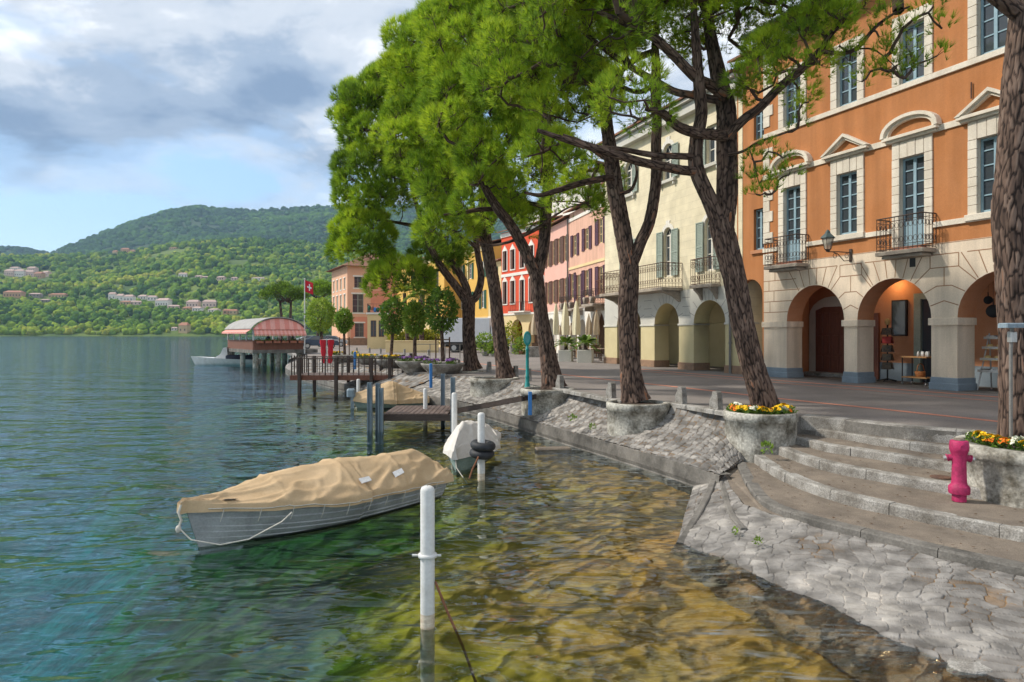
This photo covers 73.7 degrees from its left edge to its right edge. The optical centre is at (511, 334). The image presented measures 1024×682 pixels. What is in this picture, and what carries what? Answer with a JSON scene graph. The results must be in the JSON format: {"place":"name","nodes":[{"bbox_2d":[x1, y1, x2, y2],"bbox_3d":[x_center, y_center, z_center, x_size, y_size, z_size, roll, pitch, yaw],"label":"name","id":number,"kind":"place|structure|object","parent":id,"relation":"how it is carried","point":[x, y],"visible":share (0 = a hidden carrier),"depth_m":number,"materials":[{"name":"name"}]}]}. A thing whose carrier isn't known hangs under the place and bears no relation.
{"place":"outdoors","nodes":[
{"label":"outdoors","id":0,"kind":"place"},
{"bbox_2d":[0,339,288,565],"bbox_3d":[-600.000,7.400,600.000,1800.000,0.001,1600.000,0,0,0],"label":"deep lake bed","id":1,"kind":"object","parent":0,"point":[24,546],"depth_m":49.37,"materials":[{"name":"liquid"}]},
{"bbox_2d":[0,242,338,338],"bbox_3d":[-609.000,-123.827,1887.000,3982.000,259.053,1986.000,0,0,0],"label":"hill","id":2,"kind":"structure","parent":0,"point":[195,287],"depth_m":1080.97,"materials":[{"name":"plant"}]},
{"bbox_2d":[0,236,424,334],"bbox_3d":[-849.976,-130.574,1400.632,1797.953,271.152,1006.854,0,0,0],"label":"hillside forest","id":3,"kind":"object","parent":2,"relation":"on","point":[88,314],"visible":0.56,"depth_m":1217.60,"materials":[{"name":"plant"}]},
{"bbox_2d":[7,206,519,253],"bbox_3d":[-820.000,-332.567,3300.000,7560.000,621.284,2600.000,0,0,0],"label":"mountain","id":4,"kind":"structure","parent":0,"point":[207,224],"depth_m":2989.85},
{"bbox_2d":[0,203,519,254],"bbox_3d":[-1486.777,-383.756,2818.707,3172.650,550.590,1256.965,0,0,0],"label":"mountain forest","id":5,"kind":"object","parent":4,"relation":"on","point":[272,224],"visible":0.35,"depth_m":2971.14,"materials":[{"name":"plant"}]},
{"bbox_2d":[286,353,435,387],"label":"cobbled bank","id":6,"kind":"structure","parent":0,"point":[408,380],"depth_m":31.45,"materials":[{"name":"stone"}]},
{"bbox_2d":[320,339,333,363],"bbox_3d":[-10.030,0.925,37.001,0.779,1.350,0.144,0,0,0],"label":"red banner","id":7,"kind":"object","parent":6,"relation":"on","point":[324,342],"visible":0.88,"depth_m":36.94,"materials":[{"name":"fabric"}]},
{"bbox_2d":[326,253,398,344],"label":"corner house","id":8,"kind":"structure","parent":0,"point":[346,290],"depth_m":99.05,"materials":[{"name":"orange paint"}]},
{"bbox_2d":[353,294,362,312],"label":"window","id":9,"kind":"structure","parent":8,"relation":"in","point":[357,298],"depth_m":98.81,"materials":[{"name":"grey glass"}]},
{"bbox_2d":[0,0,798,251],"label":"sky","id":10,"kind":"structure","parent":0,"point":[113,113],"materials":[{"name":"grey"}]},
{"bbox_2d":[385,340,438,352],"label":"garden wall","id":11,"kind":"structure","parent":0,"point":[399,346],"depth_m":59.53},
{"bbox_2d":[0,391,859,681],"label":"lake bed","id":12,"kind":"object","parent":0,"point":[308,633],"visible":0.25,"depth_m":10.11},
{"bbox_2d":[676,478,747,544],"bbox_3d":[3.171,2.724,10.150,0.843,0.552,3.253,0,0,24],"label":"ramp edging","id":13,"kind":"object","parent":12,"relation":"on","point":[736,521],"visible":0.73,"depth_m":9.84,"materials":[{"name":"stone"}]},
{"bbox_2d":[670,475,1023,681],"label":"stone ramp","id":14,"kind":"structure","parent":12,"relation":"on","point":[919,612],"depth_m":6.89,"materials":[{"name":"stone"}]},
{"bbox_2d":[719,459,782,516],"bbox_3d":[3.653,2.369,10.969,0.624,0.138,3.738,0,0,10],"label":"earth strip","id":15,"kind":"object","parent":14,"relation":"on","point":[738,486],"visible":0.93,"depth_m":10.65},
{"bbox_2d":[946,655,991,678],"bbox_3d":[3.797,2.730,5.598,0.576,0.100,0.361,0,0,-23],"label":"flat stone","id":16,"kind":"object","parent":14,"relation":"on","point":[963,668],"visible":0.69,"depth_m":5.50,"materials":[{"name":"stone"}]},
{"bbox_2d":[0,336,936,680],"bbox_3d":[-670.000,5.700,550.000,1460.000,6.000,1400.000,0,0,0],"label":"lake water","id":17,"kind":"structure","parent":0,"point":[148,356],"depth_m":19.54,"materials":[{"name":"liquid"}]},
{"bbox_2d":[191,347,261,366],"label":"motor boat","id":18,"kind":"object","parent":17,"relation":"on","point":[223,357],"visible":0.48,"depth_m":60.33,"materials":[{"name":"white paint"}]},
{"bbox_2d":[222,317,317,403],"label":"lake pavilion","id":19,"kind":"structure","parent":17,"relation":"on","point":[279,327],"depth_m":55.48,"materials":[{"name":"fabric"}]},
{"bbox_2d":[175,449,453,554],"bbox_3d":[-2.753,2.341,9.983,1.577,1.011,4.231,0,0,42],"label":"covered boat","id":20,"kind":"object","parent":17,"relation":"on","point":[323,495],"visible":1,"depth_m":9.32,"materials":[{"name":"fabric"}]},
{"bbox_2d":[290,353,412,404],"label":"railed pier","id":21,"kind":"structure","parent":17,"relation":"in","point":[314,376],"depth_m":29.94,"materials":[{"name":"wood"}]},
{"bbox_2d":[347,381,428,417],"bbox_3d":[-4.587,2.418,25.224,2.964,1.365,1.427,0,0,-14],"label":"covered boat","id":22,"kind":"object","parent":17,"relation":"on","point":[395,393],"visible":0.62,"depth_m":24.86,"materials":[{"name":"fabric"}]},
{"bbox_2d":[412,485,440,681],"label":"mooring post","id":23,"kind":"object","parent":17,"relation":"in","point":[427,555],"visible":1,"depth_m":6.24,"materials":[{"name":"white paint"}]},
{"bbox_2d":[434,581,476,681],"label":"mooring rope","id":24,"kind":"object","parent":23,"relation":"attached to","point":[456,631],"visible":1,"depth_m":6.25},
{"bbox_2d":[367,374,535,454],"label":"jetty","id":25,"kind":"object","parent":17,"relation":"in","point":[442,412],"visible":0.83,"depth_m":18.98,"materials":[{"name":"brown wood"}]},
{"bbox_2d":[452,392,456,474],"bbox_3d":[-1.311,3.513,15.540,0.128,4.373,0.128,0,0,0],"label":"mooring post","id":26,"kind":"object","parent":17,"relation":"in","point":[454,410],"visible":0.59,"depth_m":15.48,"materials":[{"name":"white paint"}]},
{"bbox_2d":[443,420,500,482],"bbox_3d":[-0.887,2.305,14.611,1.190,1.085,3.599,0,0,8],"label":"covered boat","id":27,"kind":"object","parent":17,"relation":"on","point":[457,446],"visible":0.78,"depth_m":13.60,"materials":[{"name":"fabric"}]},
{"bbox_2d":[478,412,484,512],"bbox_3d":[-0.569,3.573,12.632,0.136,4.253,0.136,0,0,0],"label":"mooring post","id":28,"kind":"object","parent":17,"relation":"in","point":[481,463],"visible":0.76,"depth_m":12.57,"materials":[{"name":"white paint"}]},
{"bbox_2d":[469,449,493,459],"bbox_3d":[-0.556,2.200,12.622,0.466,0.156,0.466,5,6,0],"label":"tyre","id":29,"kind":"object","parent":28,"relation":"hanging from","point":[475,454],"visible":0.75,"depth_m":12.44,"materials":[{"name":"black rubber"}]},
{"bbox_2d":[470,439,495,451],"bbox_3d":[-0.536,2.055,12.622,0.476,0.156,0.476,6,4,0],"label":"tyre","id":30,"kind":"object","parent":28,"relation":"hanging from","point":[486,446],"visible":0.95,"depth_m":12.45,"materials":[{"name":"black rubber"}]},
{"bbox_2d":[534,446,571,453],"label":"stone slab","id":31,"kind":"structure","parent":17,"relation":"in","point":[545,450],"depth_m":15.98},
{"bbox_2d":[281,353,729,494],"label":"quay wall","id":32,"kind":"structure","parent":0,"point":[685,474],"depth_m":15.42,"materials":[{"name":"stone"}]},
{"bbox_2d":[411,374,743,473],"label":"cobbled bank","id":33,"kind":"structure","parent":0,"point":[696,439],"depth_m":14.65,"materials":[{"name":"stone"}]},
{"bbox_2d":[523,331,530,386],"bbox_3d":[0.471,0.828,20.923,0.260,1.845,0.260,0,0,0],"label":"teal pole","id":34,"kind":"object","parent":33,"relation":"on","point":[527,338],"visible":0.84,"depth_m":20.87,"materials":[{"name":"metal"}]},
{"bbox_2d":[552,387,621,402],"bbox_3d":[1.885,1.573,17.855,0.240,0.095,4.434,0,0,-19],"label":"kerb stone","id":35,"kind":"object","parent":33,"relation":"on","point":[587,395],"visible":0.81,"depth_m":17.49,"materials":[{"name":"stone"}]},
{"bbox_2d":[558,194,604,355],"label":"town house","id":36,"kind":"structure","parent":0,"point":[586,249],"depth_m":51.58,"materials":[{"name":"paint"}]},
{"bbox_2d":[581,268,591,297],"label":"window","id":37,"kind":"structure","parent":36,"relation":"in","point":[589,272],"depth_m":51.40,"materials":[{"name":"purple glass"}]},
{"bbox_2d":[582,225,591,251],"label":"window","id":38,"kind":"structure","parent":36,"relation":"in","point":[588,231],"depth_m":51.40,"materials":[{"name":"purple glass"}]},
{"bbox_2d":[595,217,604,245],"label":"window","id":39,"kind":"structure","parent":36,"relation":"in","point":[602,223],"depth_m":48.68,"materials":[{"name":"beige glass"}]},
{"bbox_2d":[303,345,997,439],"bbox_3d":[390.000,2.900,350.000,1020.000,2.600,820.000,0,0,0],"label":"promenade","id":40,"kind":"structure","parent":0,"point":[970,406],"depth_m":18.11,"materials":[{"name":"stone"}]},
{"bbox_2d":[256,280,310,339],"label":"umbrella pine","id":41,"kind":"object","parent":40,"relation":"on","point":[283,289],"visible":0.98,"depth_m":118.86,"materials":[{"name":"green plant"}]},
{"bbox_2d":[301,279,331,335],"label":"umbrella pine","id":42,"kind":"object","parent":40,"relation":"on","point":[322,288],"visible":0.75,"depth_m":133.28,"materials":[{"name":"green plant"}]},
{"bbox_2d":[303,297,335,339],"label":"round tree","id":43,"kind":"object","parent":40,"relation":"on","point":[321,322],"visible":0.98,"depth_m":51.59,"materials":[{"name":"green plant"}]},
{"bbox_2d":[303,336,338,348],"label":"parked car","id":44,"kind":"object","parent":40,"relation":"on","point":[313,341],"visible":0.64,"depth_m":75.08,"materials":[{"name":"blue paint"}]},
{"bbox_2d":[332,354,359,362],"bbox_3d":[-9.555,1.488,39.000,1.852,0.609,1.852,0,0,0],"label":"planter bowl","id":45,"kind":"object","parent":40,"relation":"on","point":[345,360],"visible":0.35,"depth_m":38.30,"materials":[{"name":"stone"}]},
{"bbox_2d":[333,306,354,354],"bbox_3d":[-9.632,-0.065,39.010,1.272,3.069,1.192,0,0,-34],"label":"round tree","id":46,"kind":"object","parent":45,"relation":"in","point":[345,323],"visible":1,"depth_m":38.83,"materials":[{"name":"green plant"}]},
{"bbox_2d":[366,304,389,348],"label":"garden pavilion","id":47,"kind":"structure","parent":40,"relation":"on","point":[376,338],"depth_m":74.17,"materials":[{"name":"yellow paint"}]},
{"bbox_2d":[373,359,401,367],"bbox_3d":[-5.769,1.453,32.500,1.625,0.539,1.625,0,0,0],"label":"planter bowl","id":48,"kind":"object","parent":40,"relation":"on","point":[378,362],"visible":0.25,"depth_m":31.91,"materials":[{"name":"stone"}]},
{"bbox_2d":[378,293,405,354],"bbox_3d":[-5.628,-0.422,32.505,1.496,3.051,1.460,0,0,0],"label":"round tree","id":49,"kind":"object","parent":48,"relation":"in","point":[395,326],"visible":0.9,"depth_m":32.26,"materials":[{"name":"green plant"}]},
{"bbox_2d":[384,327,439,343],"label":"hedge","id":50,"kind":"object","parent":40,"relation":"on","point":[429,334],"visible":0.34,"depth_m":73.06,"materials":[{"name":"green plant"}]},
{"bbox_2d":[395,360,433,373],"bbox_3d":[-4.204,1.425,29.500,1.696,0.561,1.696,0,0,0],"label":"planter bowl","id":51,"kind":"object","parent":40,"relation":"on","point":[408,367],"visible":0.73,"depth_m":28.90,"materials":[{"name":"stone"}]},
{"bbox_2d":[400,298,425,358],"bbox_3d":[-4.238,-0.258,29.489,1.210,2.654,1.216,0,0,0],"label":"round tree","id":52,"kind":"object","parent":51,"relation":"in","point":[412,313],"visible":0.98,"depth_m":29.29,"materials":[{"name":"green plant"}]},
{"bbox_2d":[398,257,460,346],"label":"town house","id":53,"kind":"structure","parent":40,"relation":"on","point":[443,283],"depth_m":83.90,"materials":[{"name":"paint"}]},
{"bbox_2d":[421,362,464,376],"bbox_3d":[-2.835,1.490,28.000,1.820,0.599,1.820,0,0,0],"label":"planter bowl","id":54,"kind":"object","parent":40,"relation":"on","point":[442,368],"visible":0.65,"depth_m":27.37,"materials":[{"name":"stone"}]},
{"bbox_2d":[422,284,460,363],"bbox_3d":[-2.902,-0.311,28.014,1.608,3.461,1.644,0,0,0],"label":"round tree","id":55,"kind":"object","parent":54,"relation":"in","point":[435,321],"visible":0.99,"depth_m":27.78,"materials":[{"name":"green plant"}]},
{"bbox_2d":[458,369,482,372],"bbox_3d":[-2.105,2.049,29.186,1.763,1.002,1.761,0,0,0],"label":"tree planter","id":56,"kind":"object","parent":40,"relation":"on","point":[461,371],"visible":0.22,"depth_m":28.45,"materials":[{"name":"concrete"}]},
{"bbox_2d":[321,42,489,370],"bbox_3d":[-4.301,-5.657,29.965,8.249,14.588,6.220,0,0,0],"label":"pine tree","id":57,"kind":"object","parent":56,"relation":"in","point":[356,98],"visible":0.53,"depth_m":28.81,"materials":[{"name":"green plant"}]},
{"bbox_2d":[444,318,513,352],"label":"delivery lorry","id":58,"kind":"object","parent":40,"relation":"on","point":[483,324],"visible":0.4,"depth_m":59.23,"materials":[{"name":"white metal"}]},
{"bbox_2d":[460,239,500,317],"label":"town house","id":59,"kind":"structure","parent":40,"relation":"on","point":[481,303],"depth_m":79.68,"materials":[{"name":"paint"}]},
{"bbox_2d":[475,331,492,355],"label":"potted shrub","id":60,"kind":"object","parent":40,"relation":"on","point":[480,341],"visible":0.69,"depth_m":49.79,"materials":[{"name":"green plant"}]},
{"bbox_2d":[470,376,518,396],"bbox_3d":[-0.626,2.074,24.351,1.763,1.052,1.760,0,0,0],"label":"tree planter","id":61,"kind":"object","parent":40,"relation":"on","point":[481,386],"visible":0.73,"depth_m":23.61,"materials":[{"name":"concrete"}]},
{"bbox_2d":[366,0,560,377],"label":"pine tree","id":62,"kind":"object","parent":61,"relation":"in","point":[400,65],"visible":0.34,"depth_m":23.72,"materials":[{"name":"green plant"}]},
{"bbox_2d":[505,320,522,353],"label":"potted shrub","id":63,"kind":"object","parent":40,"relation":"on","point":[513,329],"visible":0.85,"depth_m":55.79,"materials":[{"name":"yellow plant"}]},
{"bbox_2d":[498,215,562,349],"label":"town house","id":64,"kind":"structure","parent":40,"relation":"on","point":[517,302],"depth_m":69.18,"materials":[{"name":"paint"}]},
{"bbox_2d":[520,386,573,416],"bbox_3d":[1.009,2.099,19.555,1.534,1.102,1.538,0,0,0],"label":"tree planter","id":65,"kind":"object","parent":40,"relation":"on","point":[545,400],"visible":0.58,"depth_m":18.88,"materials":[{"name":"concrete"}]},
{"bbox_2d":[410,0,652,388],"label":"pine tree","id":66,"kind":"object","parent":65,"relation":"in","point":[439,19],"visible":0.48,"depth_m":19.30,"materials":[{"name":"green plant"}]},
{"bbox_2d":[545,214,569,352],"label":"town house","id":67,"kind":"structure","parent":40,"relation":"on","point":[556,274],"depth_m":58.01,"materials":[{"name":"paint"}]},
{"bbox_2d":[561,300,568,343],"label":"closed parasol","id":68,"kind":"object","parent":40,"relation":"on","point":[565,324],"visible":0.9,"depth_m":45.35,"materials":[{"name":"beige fabric"}]},
{"bbox_2d":[558,350,572,361],"bbox_3d":[3.150,1.255,40.000,0.780,0.690,0.780,0,0,14],"label":"box planter","id":69,"kind":"object","parent":40,"relation":"on","point":[565,355],"visible":0.89,"depth_m":39.62,"materials":[{"name":"concrete"}]},
{"bbox_2d":[530,167,604,225],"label":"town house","id":70,"kind":"structure","parent":40,"relation":"on","point":[566,198],"depth_m":63.08,"materials":[{"name":"stone"}]},
{"bbox_2d":[572,299,580,358],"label":"closed parasol","id":71,"kind":"object","parent":40,"relation":"on","point":[576,326],"visible":0.93,"depth_m":43.91,"materials":[{"name":"beige fabric"}]},
{"bbox_2d":[577,349,593,362],"bbox_3d":[4.139,1.235,38.500,0.850,0.730,0.850,0,0,14],"label":"box planter","id":72,"kind":"object","parent":40,"relation":"on","point":[585,356],"visible":0.96,"depth_m":38.10,"materials":[{"name":"concrete"}]},
{"bbox_2d":[569,334,601,351],"bbox_3d":[4.150,0.542,38.508,1.868,1.054,1.889,0,0,0],"label":"potted palm","id":73,"kind":"object","parent":72,"relation":"in","point":[585,339],"visible":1,"depth_m":38.34,"materials":[{"name":"green plant"}]},
{"bbox_2d":[606,400,669,435],"bbox_3d":[2.838,2.091,15.461,1.415,1.117,1.407,0,0,0],"label":"tree planter","id":74,"kind":"object","parent":40,"relation":"on","point":[623,419],"visible":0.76,"depth_m":14.88,"materials":[{"name":"concrete"}]},
{"bbox_2d":[457,0,688,402],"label":"pine tree","id":75,"kind":"object","parent":74,"relation":"in","point":[497,42],"visible":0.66,"depth_m":15.43,"materials":[{"name":"green plant"}]},
{"bbox_2d":[598,68,762,373],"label":"cream house","id":76,"kind":"structure","parent":40,"relation":"on","point":[683,319],"depth_m":31.50,"materials":[{"name":"paint"}]},
{"bbox_2d":[620,162,637,193],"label":"window","id":77,"kind":"structure","parent":76,"relation":"in","point":[631,168],"depth_m":35.48,"materials":[{"name":"white glass"}]},
{"bbox_2d":[656,220,677,277],"bbox_3d":[7.374,-4.030,32.079,0.270,2.640,1.760,0,0,-21],"label":"window","id":78,"kind":"structure","parent":76,"relation":"in","point":[672,234],"depth_m":32.22,"materials":[{"name":"grey glass"}]},
{"bbox_2d":[661,136,677,179],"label":"window","id":79,"kind":"structure","parent":76,"relation":"in","point":[673,147],"depth_m":32.05,"materials":[{"name":"white glass"}]},
{"bbox_2d":[695,214,719,271],"bbox_3d":[8.473,-4.030,29.133,0.270,2.640,1.760,0,0,-21],"label":"window","id":80,"kind":"structure","parent":76,"relation":"in","point":[698,226],"depth_m":29.45,"materials":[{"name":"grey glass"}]},
{"bbox_2d":[709,124,716,162],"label":"window","id":81,"kind":"structure","parent":76,"relation":"in","point":[712,144],"depth_m":29.19,"materials":[{"name":"white glass"}]},
{"bbox_2d":[663,401,723,415],"bbox_3d":[3.959,1.573,14.439,0.240,0.095,2.504,0,0,-21],"label":"kerb stone","id":82,"kind":"object","parent":40,"relation":"on","point":[698,408],"visible":0.74,"depth_m":14.39,"materials":[{"name":"stone"}]},
{"bbox_2d":[675,386,686,403],"bbox_3d":[3.727,1.375,15.059,0.150,0.450,0.260,0,0,-25],"label":"bollard","id":83,"kind":"object","parent":82,"relation":"on","point":[681,396],"visible":0.85,"depth_m":14.97,"materials":[{"name":"stone"}]},
{"bbox_2d":[709,391,722,409],"bbox_3d":[4.157,1.375,13.913,0.150,0.450,0.260,0,0,-25],"label":"bollard","id":84,"kind":"object","parent":82,"relation":"on","point":[716,401],"visible":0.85,"depth_m":13.83,"materials":[{"name":"stone"}]},
{"bbox_2d":[460,361,997,421],"bbox_3d":[3.134,1.596,25.255,0.800,0.001,31.938,0,0,-24],"label":"paving band","id":85,"kind":"object","parent":40,"relation":"on","point":[802,400],"visible":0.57,"depth_m":15.49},
{"bbox_2d":[727,55,763,357],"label":"narrow wing","id":86,"kind":"structure","parent":40,"relation":"on","point":[753,233],"depth_m":26.67,"materials":[{"name":"paint"}]},
{"bbox_2d":[756,209,763,249],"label":"window","id":87,"kind":"structure","parent":86,"relation":"in","point":[759,213],"depth_m":26.54,"materials":[{"name":"blue glass"}]},
{"bbox_2d":[723,409,797,462],"bbox_3d":[4.803,2.042,13.197,1.368,1.117,1.370,0,0,0],"label":"tree planter","id":88,"kind":"object","parent":40,"relation":"on","point":[746,434],"visible":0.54,"depth_m":12.63,"materials":[{"name":"stone"}]},
{"bbox_2d":[513,0,963,407],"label":"pine tree","id":89,"kind":"object","parent":88,"relation":"in","point":[720,206],"visible":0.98,"depth_m":13.01,"materials":[{"name":"green plant"}]},
{"bbox_2d":[643,369,996,396],"bbox_3d":[9.445,1.596,23.378,0.537,0.001,18.897,0,0,-25],"label":"paving band","id":90,"kind":"object","parent":40,"relation":"on","point":[842,385],"visible":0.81,"depth_m":20.82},
{"bbox_2d":[738,0,1007,393],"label":"arcade house","id":91,"kind":"structure","parent":40,"relation":"on","point":[892,188],"depth_m":21.56,"materials":[{"name":"orange paint"}]},
{"bbox_2d":[787,77,799,125],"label":"window","id":92,"kind":"structure","parent":91,"relation":"in","point":[789,111],"depth_m":24.99,"materials":[{"name":"blue glass"}]},
{"bbox_2d":[787,186,800,260],"bbox_3d":[10.301,-4.010,24.808,0.064,2.660,0.780,0,0,-23],"label":"french window","id":93,"kind":"structure","parent":91,"relation":"in","point":[793,195],"depth_m":24.90,"materials":[{"name":"blue glass"}]},
{"bbox_2d":[816,306,843,372],"bbox_3d":[12.091,0.201,25.835,0.064,2.477,1.483,0,0,-23],"label":"door","id":94,"kind":"structure","parent":91,"relation":"in","point":[829,330],"depth_m":25.87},
{"bbox_2d":[820,230,851,261],"bbox_3d":[10.591,-2.890,22.342,1.108,1.020,0.480,0,0,-23],"label":"wall lantern","id":95,"kind":"object","parent":91,"relation":"attached to","point":[827,237],"depth_m":22.18,"materials":[{"name":"metal"}]},
{"bbox_2d":[840,51,856,106],"bbox_3d":[11.232,-8.465,22.652,0.064,1.710,0.780,0,0,-23],"label":"window","id":96,"kind":"structure","parent":91,"relation":"in","point":[848,92],"depth_m":22.77,"materials":[{"name":"blue glass"}]},
{"bbox_2d":[840,171,857,234],"bbox_3d":[11.232,-4.325,22.652,0.064,2.030,0.780,0,0,-23],"label":"window","id":97,"kind":"structure","parent":91,"relation":"in","point":[848,182],"depth_m":22.73,"materials":[{"name":"blue glass"}]},
{"bbox_2d":[874,313,879,378],"bbox_3d":[12.735,0.415,24.436,0.068,2.330,0.900,0,0,-23],"label":"side door","id":98,"kind":"structure","parent":91,"relation":"in","point":[876,315],"depth_m":24.04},
{"bbox_2d":[877,318,896,381],"bbox_3d":[12.662,0.523,22.977,0.621,2.127,0.593,0,0,-23],"label":"postcard stand","id":99,"kind":"object","parent":91,"relation":"on","point":[887,348],"visible":1,"depth_m":22.91,"materials":[{"name":"black metal"}]},
{"bbox_2d":[903,154,924,246],"bbox_3d":[12.143,-4.010,20.539,0.064,2.660,0.780,0,0,-23],"label":"french window","id":100,"kind":"structure","parent":91,"relation":"in","point":[913,167],"depth_m":20.57,"materials":[{"name":"blue glass"}]},
{"bbox_2d":[903,20,924,83],"bbox_3d":[12.143,-8.465,20.539,0.064,1.710,0.780,0,0,-23],"label":"window","id":101,"kind":"structure","parent":91,"relation":"in","point":[919,72],"depth_m":20.51,"materials":[{"name":"blue glass"}]},
{"bbox_2d":[901,356,930,385],"bbox_3d":[12.813,1.150,21.490,0.550,0.900,0.840,0,0,-23],"label":"trolley table","id":102,"kind":"object","parent":91,"relation":"on","point":[912,377],"visible":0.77,"depth_m":21.49,"materials":[{"name":"brown wood"}]},
{"bbox_2d":[922,299,930,381],"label":"shop door","id":103,"kind":"structure","parent":91,"relation":"in","point":[926,312],"depth_m":22.42,"materials":[{"name":"black glass"}]},
{"bbox_2d":[977,333,997,389],"bbox_3d":[13.662,0.780,19.109,0.667,1.610,0.880,0,0,-23],"label":"display rack","id":104,"kind":"object","parent":91,"relation":"on","point":[988,359],"visible":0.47,"depth_m":19.36,"materials":[{"name":"metal"}]},
{"bbox_2d":[981,136,996,212],"bbox_3d":[13.062,-4.325,18.411,0.064,2.030,0.780,0,0,-23],"label":"window","id":105,"kind":"structure","parent":91,"relation":"in","point":[988,145],"depth_m":18.63,"materials":[{"name":"blue glass"}]},
{"bbox_2d":[981,0,1007,54],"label":"window","id":106,"kind":"structure","parent":91,"relation":"in","point":[994,23],"depth_m":18.53,"materials":[{"name":"blue glass"}]},
{"bbox_2d":[737,414,1023,576],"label":"stone steps","id":107,"kind":"structure","parent":40,"relation":"on","point":[929,508],"depth_m":9.53,"materials":[{"name":"stone"}]},
{"bbox_2d":[943,438,974,502],"bbox_3d":[5.892,1.785,9.007,0.347,0.830,0.249,0,0,44],"label":"fire hydrant","id":108,"kind":"object","parent":107,"relation":"on","point":[959,488],"visible":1,"depth_m":8.93,"materials":[{"name":"metal"}]},
{"bbox_2d":[953,435,1023,508],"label":"tree planter","id":109,"kind":"object","parent":40,"relation":"on","point":[995,475],"visible":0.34,"depth_m":8.88,"materials":[{"name":"concrete"}]},
{"bbox_2d":[986,0,1023,442],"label":"pine tree","id":110,"kind":"object","parent":109,"relation":"in","point":[1007,216],"visible":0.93,"depth_m":9.46,"materials":[{"name":"brown plant"}]},
{"bbox_2d":[998,323,1023,436],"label":"floodlight","id":111,"kind":"object","parent":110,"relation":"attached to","point":[1011,336],"visible":0.95,"depth_m":9.18,"materials":[{"name":"grey metal"}]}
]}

